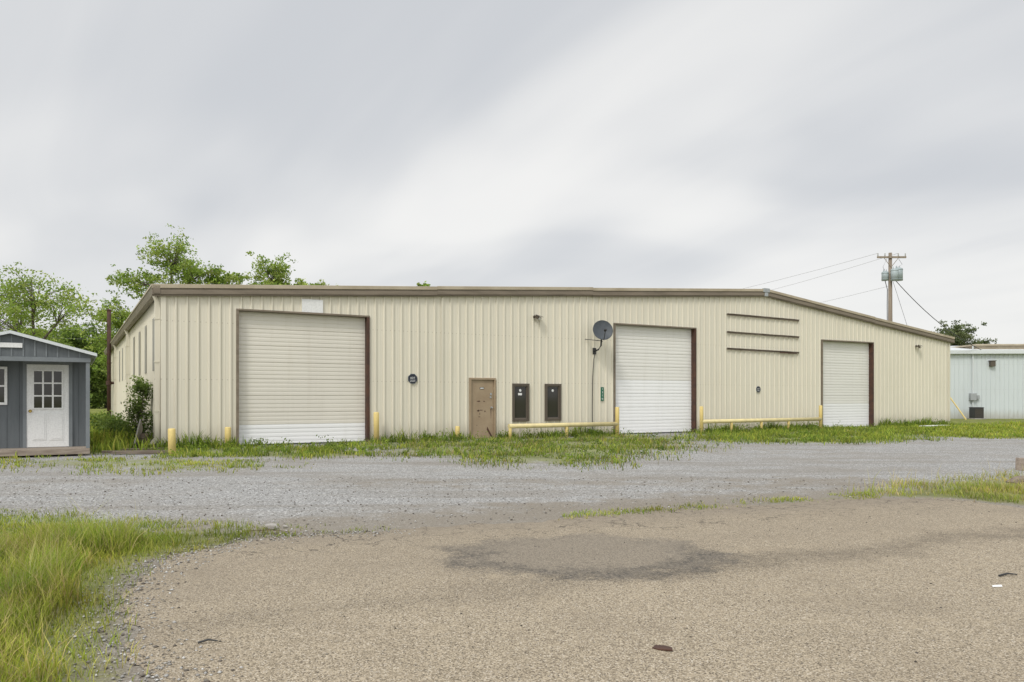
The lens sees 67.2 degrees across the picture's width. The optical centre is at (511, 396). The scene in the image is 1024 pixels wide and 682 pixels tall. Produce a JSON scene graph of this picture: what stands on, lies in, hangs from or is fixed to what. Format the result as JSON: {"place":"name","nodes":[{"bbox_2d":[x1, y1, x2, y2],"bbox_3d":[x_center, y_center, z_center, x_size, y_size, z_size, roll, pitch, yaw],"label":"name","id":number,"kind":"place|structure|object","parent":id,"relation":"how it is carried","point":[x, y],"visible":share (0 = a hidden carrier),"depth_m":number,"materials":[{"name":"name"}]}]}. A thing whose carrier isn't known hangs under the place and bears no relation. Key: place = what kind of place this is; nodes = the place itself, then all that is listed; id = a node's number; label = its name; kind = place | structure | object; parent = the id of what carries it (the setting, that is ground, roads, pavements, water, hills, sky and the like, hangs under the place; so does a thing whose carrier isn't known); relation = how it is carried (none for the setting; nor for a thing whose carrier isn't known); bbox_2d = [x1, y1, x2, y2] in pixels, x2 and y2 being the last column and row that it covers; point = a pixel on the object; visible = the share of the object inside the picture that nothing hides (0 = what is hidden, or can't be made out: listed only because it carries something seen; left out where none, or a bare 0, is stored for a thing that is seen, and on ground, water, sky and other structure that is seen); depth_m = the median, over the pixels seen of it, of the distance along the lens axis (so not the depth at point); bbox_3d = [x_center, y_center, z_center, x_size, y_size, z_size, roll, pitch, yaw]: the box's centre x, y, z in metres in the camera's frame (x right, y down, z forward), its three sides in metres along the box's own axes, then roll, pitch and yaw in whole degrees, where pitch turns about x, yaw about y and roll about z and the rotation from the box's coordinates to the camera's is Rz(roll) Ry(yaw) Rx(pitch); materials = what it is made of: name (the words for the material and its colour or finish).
{"place":"outdoors","nodes":[
{"label":"outdoors","id":0,"kind":"place"},
{"bbox_2d":[0,493,158,681],"bbox_3d":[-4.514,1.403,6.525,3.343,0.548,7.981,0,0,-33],"label":"grass","id":1,"kind":"structure","parent":0,"point":[53,589],"depth_m":6.27,"materials":[{"name":"green plant"}]},
{"bbox_2d":[90,404,106,414],"bbox_3d":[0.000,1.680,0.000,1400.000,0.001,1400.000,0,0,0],"label":"ground","id":2,"kind":"structure","parent":0,"point":[95,410],"depth_m":94.14,"materials":[{"name":"green plant"}]},
{"bbox_2d":[0,265,75,342],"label":"tree","id":3,"kind":"object","parent":2,"relation":"on","point":[4,326],"visible":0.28,"depth_m":54.59,"materials":[{"name":"green plant"}]},
{"bbox_2d":[9,321,104,342],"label":"tree","id":4,"kind":"object","parent":2,"relation":"on","point":[92,327],"visible":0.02,"depth_m":112.67,"materials":[{"name":"green plant"}]},
{"bbox_2d":[50,304,123,408],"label":"tree","id":5,"kind":"object","parent":2,"relation":"on","point":[96,393],"visible":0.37,"depth_m":108.61,"materials":[{"name":"green plant"}]},
{"bbox_2d":[87,327,116,407],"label":"tree","id":6,"kind":"object","parent":2,"relation":"on","point":[104,405],"visible":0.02,"depth_m":115.74,"materials":[{"name":"green plant"}]},
{"bbox_2d":[77,290,132,378],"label":"tree","id":7,"kind":"object","parent":2,"relation":"on","point":[120,318],"visible":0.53,"depth_m":72.56,"materials":[{"name":"green plant"}]},
{"bbox_2d":[105,223,230,301],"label":"tree","id":8,"kind":"object","parent":2,"relation":"on","point":[190,271],"visible":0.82,"depth_m":75.20,"materials":[{"name":"green plant"}]},
{"bbox_2d":[188,268,252,284],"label":"tree","id":9,"kind":"object","parent":2,"relation":"on","point":[236,277],"visible":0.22,"depth_m":76.78,"materials":[{"name":"green plant"}]},
{"bbox_2d":[235,251,303,284],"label":"tree","id":10,"kind":"object","parent":2,"relation":"on","point":[276,276],"visible":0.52,"depth_m":77.26,"materials":[{"name":"green plant"}]},
{"bbox_2d":[277,278,337,285],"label":"tree","id":11,"kind":"object","parent":2,"relation":"on","point":[300,281],"visible":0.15,"depth_m":78.83,"materials":[{"name":"green plant"}]},
{"bbox_2d":[416,281,429,285],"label":"tree","id":12,"kind":"object","parent":2,"relation":"on","point":[419,284],"visible":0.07,"depth_m":81.59,"materials":[{"name":"green plant"}]},
{"bbox_2d":[934,320,996,345],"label":"tree","id":13,"kind":"object","parent":2,"relation":"on","point":[960,333],"visible":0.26,"depth_m":96.66,"materials":[{"name":"green plant"}]},
{"bbox_2d":[950,344,1023,418],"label":"metal shop building","id":14,"kind":"structure","parent":2,"relation":"on","point":[989,378],"depth_m":58.98,"materials":[{"name":"white metal"}]},
{"bbox_2d":[0,515,261,681],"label":"grass","id":15,"kind":"structure","parent":0,"point":[149,543],"depth_m":6.25,"materials":[{"name":"green plant"}]},
{"bbox_2d":[139,433,147,444],"bbox_3d":[-12.359,1.455,25.781,0.400,0.450,0.400,0,0,0],"label":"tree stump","id":16,"kind":"object","parent":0,"point":[143,436],"visible":0.5,"depth_m":25.65,"materials":[{"name":"brown wood"}]},
{"bbox_2d":[0,451,313,477],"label":"grass","id":17,"kind":"structure","parent":0,"point":[194,463],"depth_m":18.78,"materials":[{"name":"green plant"}]},
{"bbox_2d":[0,507,398,564],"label":"grass","id":18,"kind":"structure","parent":0,"point":[162,524],"depth_m":9.77,"materials":[{"name":"green plant"}]},
{"bbox_2d":[128,437,406,459],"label":"grass","id":19,"kind":"structure","parent":0,"point":[323,451],"depth_m":22.52,"materials":[{"name":"green plant"}]},
{"bbox_2d":[0,477,1018,537],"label":"gravel","id":20,"kind":"structure","parent":0,"point":[408,498],"depth_m":13.00,"materials":[{"name":"grey gravel"}]},
{"bbox_2d":[0,419,1023,681],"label":"gravel yard","id":21,"kind":"structure","parent":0,"point":[800,465],"depth_m":14.55,"materials":[{"name":"grey gravel"}]},
{"bbox_2d":[0,330,96,457],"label":"garden shed","id":22,"kind":"structure","parent":21,"relation":"on","point":[44,397],"depth_m":21.98,"materials":[{"name":"wood"}]},
{"bbox_2d":[0,367,6,404],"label":"window","id":23,"kind":"structure","parent":22,"relation":"in","point":[3,370],"depth_m":21.73,"materials":[{"name":"white paint"}]},
{"bbox_2d":[23,361,71,447],"bbox_3d":[-13.392,0.210,22.238,1.230,2.500,0.119,0,0,-30],"label":"door","id":24,"kind":"structure","parent":22,"relation":"in","point":[47,389],"depth_m":22.25,"materials":[{"name":"paint"}]},
{"bbox_2d":[0,261,113,344],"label":"tree","id":25,"kind":"object","parent":21,"relation":"on","point":[33,304],"visible":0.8,"depth_m":49.62,"materials":[{"name":"green plant"}]},
{"bbox_2d":[15,411,167,457],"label":"grass","id":26,"kind":"structure","parent":21,"relation":"on","point":[103,442],"depth_m":24.93,"materials":[{"name":"green plant"}]},
{"bbox_2d":[90,408,123,430],"bbox_3d":[-17.523,1.204,33.375,1.996,1.442,1.610,0,0,30],"label":"shrub","id":27,"kind":"object","parent":21,"relation":"on","point":[97,417],"visible":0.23,"depth_m":33.22,"materials":[{"name":"green plant"}]},
{"bbox_2d":[106,309,113,416],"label":"utility pole","id":28,"kind":"object","parent":21,"relation":"on","point":[108,381],"visible":0.87,"depth_m":51.15,"materials":[{"name":"wood"}]},
{"bbox_2d":[91,410,134,436],"bbox_3d":[-15.338,1.225,29.883,1.920,1.404,1.803,0,0,0],"label":"shrub","id":29,"kind":"object","parent":21,"relation":"on","point":[112,423],"visible":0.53,"depth_m":29.74,"materials":[{"name":"green plant"}]},
{"bbox_2d":[101,450,167,452],"bbox_3d":[-11.099,1.630,22.899,2.000,0.060,0.200,1,1,-26],"label":"plank","id":30,"kind":"object","parent":21,"relation":"on","point":[134,451],"visible":0.51,"depth_m":22.84,"materials":[{"name":"brown wood"}]},
{"bbox_2d":[119,375,153,439],"bbox_3d":[-13.347,0.448,27.497,1.490,2.519,1.408,0,0,-22],"label":"shrub","id":31,"kind":"object","parent":21,"relation":"on","point":[138,409],"visible":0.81,"depth_m":27.34,"materials":[{"name":"green plant"}]},
{"bbox_2d":[134,419,142,447],"bbox_3d":[-12.338,1.290,25.446,0.041,0.900,0.700,8,-31,-16],"label":"leaning board","id":32,"kind":"object","parent":21,"relation":"on","point":[139,430],"visible":0.71,"depth_m":25.34,"materials":[{"name":"grey wood"}]},
{"bbox_2d":[112,451,167,453],"bbox_3d":[-10.799,1.630,22.399,1.500,0.060,0.150,1,1,-14],"label":"plank","id":33,"kind":"object","parent":21,"relation":"on","point":[113,452],"visible":0.69,"depth_m":22.31,"materials":[{"name":"brown wood"}]},
{"bbox_2d":[120,447,165,449],"bbox_3d":[-11.299,1.630,24.000,0.150,0.060,1.700,2,0,38],"label":"plank","id":34,"kind":"object","parent":21,"relation":"on","point":[145,448],"visible":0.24,"depth_m":23.79,"materials":[{"name":"brown wood"}]},
{"bbox_2d":[168,428,175,453],"bbox_3d":[-9.867,1.325,22.353,0.210,0.810,0.210,-1,-1,-42],"label":"bollard","id":35,"kind":"object","parent":21,"relation":"on","point":[172,438],"visible":0.79,"depth_m":22.27,"materials":[{"name":"yellow paint"}]},
{"bbox_2d":[225,427,230,442],"bbox_3d":[-9.390,1.365,25.465,0.200,0.730,0.200,0,-1,19],"label":"bollard","id":36,"kind":"object","parent":21,"relation":"on","point":[227,433],"visible":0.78,"depth_m":25.38,"materials":[{"name":"yellow paint"}]},
{"bbox_2d":[264,523,277,528],"bbox_3d":[-3.047,1.635,9.752,0.170,0.065,0.122,0,0,0],"label":"rock","id":37,"kind":"object","parent":21,"relation":"on","point":[271,525],"visible":0.88,"depth_m":9.71,"materials":[{"name":"grey stone"}]},
{"bbox_2d":[373,412,378,442],"bbox_3d":[-4.938,1.145,28.059,0.200,1.170,0.200,-1,0,-13],"label":"bollard","id":38,"kind":"object","parent":21,"relation":"on","point":[376,423],"visible":0.79,"depth_m":27.98,"materials":[{"name":"yellow paint"}]},
{"bbox_2d":[455,426,459,437],"bbox_3d":[-2.103,1.430,29.622,0.180,0.600,0.180,2,-1,-8],"label":"bollard","id":39,"kind":"object","parent":21,"relation":"on","point":[457,430],"visible":0.79,"depth_m":29.55,"materials":[{"name":"yellow metal"}]},
{"bbox_2d":[104,284,954,447],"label":"metal warehouse","id":40,"kind":"structure","parent":21,"relation":"on","point":[297,364],"depth_m":31.42,"materials":[{"name":"metal"}]},
{"bbox_2d":[236,308,369,444],"bbox_3d":[-7.341,-0.648,27.271,4.680,4.655,0.386,0,0,-30],"label":"rollup door","id":41,"kind":"structure","parent":40,"relation":"in","point":[301,376],"depth_m":27.29,"materials":[{"name":"metal"}]},
{"bbox_2d":[408,374,416,383],"bbox_3d":[-3.756,-0.680,29.127,0.379,0.379,0.023,0,0,-30],"label":"security sign","id":42,"kind":"object","parent":40,"relation":"attached to","point":[412,378],"visible":1,"depth_m":29.12,"materials":[{"name":"black metal"}]},
{"bbox_2d":[469,378,495,437],"bbox_3d":[-1.188,0.465,30.661,1.160,2.430,0.200,0,0,-30],"label":"entrance door","id":43,"kind":"structure","parent":40,"relation":"in","point":[482,391],"depth_m":30.66,"materials":[{"name":"beige paint"}]},
{"bbox_2d":[512,383,529,420],"bbox_3d":[0.338,0.230,31.515,0.800,1.540,0.150,0,0,-30],"label":"window","id":44,"kind":"structure","parent":40,"relation":"in","point":[520,392],"depth_m":31.53,"materials":[{"name":"brown glass"}]},
{"bbox_2d":[545,384,561,420],"bbox_3d":[1.707,0.230,32.297,0.790,1.540,0.150,0,0,-30],"label":"window","id":45,"kind":"structure","parent":40,"relation":"in","point":[553,392],"depth_m":32.30,"materials":[{"name":"brown glass"}]},
{"bbox_2d":[585,320,612,428],"bbox_3d":[3.819,-0.815,32.790,0.972,4.890,1.170,0,0,-30],"label":"satellite dish","id":46,"kind":"object","parent":40,"relation":"attached to","point":[602,329],"visible":1,"depth_m":32.78,"materials":[{"name":"grey metal"}]},
{"bbox_2d":[601,387,603,400],"bbox_3d":[3.929,-0.120,33.516,0.170,0.600,0.019,0,0,-30],"label":"house number sign","id":47,"kind":"object","parent":40,"relation":"attached to","point":[602,393],"visible":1,"depth_m":33.52,"materials":[{"name":"green metal"}]},
{"bbox_2d":[613,323,696,433],"bbox_3d":[6.491,-0.783,35.171,4.815,4.925,0.385,0,0,-30],"label":"rollup door","id":48,"kind":"structure","parent":40,"relation":"in","point":[654,366],"depth_m":35.26,"materials":[{"name":"metal"}]},
{"bbox_2d":[727,313,799,353],"bbox_3d":[12.592,-3.111,38.421,5.070,1.830,0.065,0,0,-30],"label":"sign rack","id":49,"kind":"object","parent":40,"relation":"attached to","point":[746,333],"visible":1,"depth_m":38.35,"materials":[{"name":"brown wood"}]},
{"bbox_2d":[821,339,873,426],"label":"rollup door","id":50,"kind":"structure","parent":40,"relation":"in","point":[847,367],"depth_m":41.97,"materials":[{"name":"metal"}]},
{"bbox_2d":[148,416,951,464],"bbox_3d":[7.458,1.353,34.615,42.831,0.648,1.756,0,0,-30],"label":"grass","id":51,"kind":"structure","parent":21,"relation":"on","point":[576,430],"depth_m":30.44,"materials":[{"name":"green plant"}]},
{"bbox_2d":[508,407,618,438],"bbox_3d":[2.226,1.085,31.689,5.420,1.290,0.180,0,0,-30],"label":"guard rail","id":52,"kind":"object","parent":21,"relation":"on","point":[565,425],"visible":0.84,"depth_m":31.66,"materials":[{"name":"yellow metal"}]},
{"bbox_2d":[558,488,887,519],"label":"grass","id":53,"kind":"structure","parent":21,"relation":"on","point":[659,509],"depth_m":11.58,"materials":[{"name":"green plant"}]},
{"bbox_2d":[700,405,821,431],"bbox_3d":[12.248,1.085,37.410,8.340,1.290,0.180,0,0,-30],"label":"guard rail","id":54,"kind":"object","parent":21,"relation":"on","point":[760,420],"visible":0.82,"depth_m":37.23,"materials":[{"name":"yellow metal"}]},
{"bbox_2d":[877,253,905,320],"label":"utility pole","id":55,"kind":"object","parent":21,"relation":"on","point":[890,275],"visible":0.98,"depth_m":54.84,"materials":[{"name":"brown wood"}]},
{"bbox_2d":[743,253,876,288],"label":"power line","id":56,"kind":"object","parent":55,"relation":"attached to","point":[811,271],"visible":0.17,"depth_m":59.22,"materials":[{"name":"metal"}]},
{"bbox_2d":[896,281,980,349],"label":"power line","id":57,"kind":"object","parent":55,"relation":"attached to","point":[932,317],"visible":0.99,"depth_m":56.52,"materials":[{"name":"black metal"}]},
{"bbox_2d":[842,462,1023,503],"bbox_3d":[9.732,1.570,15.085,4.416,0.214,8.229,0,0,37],"label":"grass","id":58,"kind":"structure","parent":21,"relation":"on","point":[980,486],"depth_m":13.74,"materials":[{"name":"green plant"}]},
{"bbox_2d":[950,397,966,419],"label":"guy wire guard","id":59,"kind":"object","parent":21,"relation":"on","point":[958,408],"visible":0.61,"depth_m":56.83,"materials":[{"name":"yellow paint"}]},
{"bbox_2d":[967,407,985,418],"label":"air conditioner","id":60,"kind":"object","parent":21,"relation":"on","point":[976,412],"visible":1,"depth_m":57.55,"materials":[{"name":"grey metal"}]},
{"bbox_2d":[1006,476,1023,482],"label":"rock","id":61,"kind":"object","parent":21,"relation":"on","point":[1020,478],"visible":0.56,"depth_m":14.95,"materials":[{"name":"brown stone"}]},
{"bbox_2d":[1015,458,1023,470],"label":"timber block","id":62,"kind":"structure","parent":21,"relation":"on","point":[1019,464],"depth_m":17.51,"materials":[{"name":"brown wood"}]},
{"bbox_2d":[0,0,1023,343],"label":"sky","id":63,"kind":"structure","parent":0,"point":[715,144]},
{"bbox_2d":[325,431,740,471],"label":"grass","id":64,"kind":"structure","parent":0,"point":[539,444],"depth_m":24.42,"materials":[{"name":"green plant"}]},
{"bbox_2d":[111,498,1023,681],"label":"asphalt pavement","id":65,"kind":"structure","parent":0,"point":[616,624],"depth_m":6.32,"materials":[{"name":"grey gravel"}]},
{"bbox_2d":[198,638,217,643],"bbox_3d":[-2.062,1.654,5.225,0.129,0.027,0.022,0,0,-20],"label":"stick","id":66,"kind":"object","parent":65,"relation":"on","point":[205,640],"visible":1,"depth_m":5.22,"materials":[{"name":"brown wood"}]},
{"bbox_2d":[39,530,409,681],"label":"gravel","id":67,"kind":"structure","parent":65,"relation":"on","point":[156,646],"depth_m":6.00,"materials":[{"name":"grey gravel"}]},
{"bbox_2d":[652,645,672,650],"bbox_3d":[1.001,1.662,5.099,0.143,0.012,0.070,-5,3,29],"label":"rusty scrap","id":68,"kind":"object","parent":65,"relation":"on","point":[662,647],"visible":1,"depth_m":5.08,"materials":[{"name":"metal"}]},
{"bbox_2d":[998,573,1017,576],"bbox_3d":[4.618,1.655,7.180,0.208,0.030,0.025,0,0,-15],"label":"stick","id":69,"kind":"object","parent":65,"relation":"on","point":[1003,574],"visible":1,"depth_m":7.17,"materials":[{"name":"brown wood"}]},
{"bbox_2d":[669,422,965,444],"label":"grass","id":70,"kind":"structure","parent":0,"point":[878,435],"depth_m":31.85,"materials":[{"name":"green plant"}]},
{"bbox_2d":[873,420,1023,439],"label":"grass","id":71,"kind":"structure","parent":0,"point":[1005,427],"depth_m":37.48,"materials":[{"name":"green plant"}]}
]}

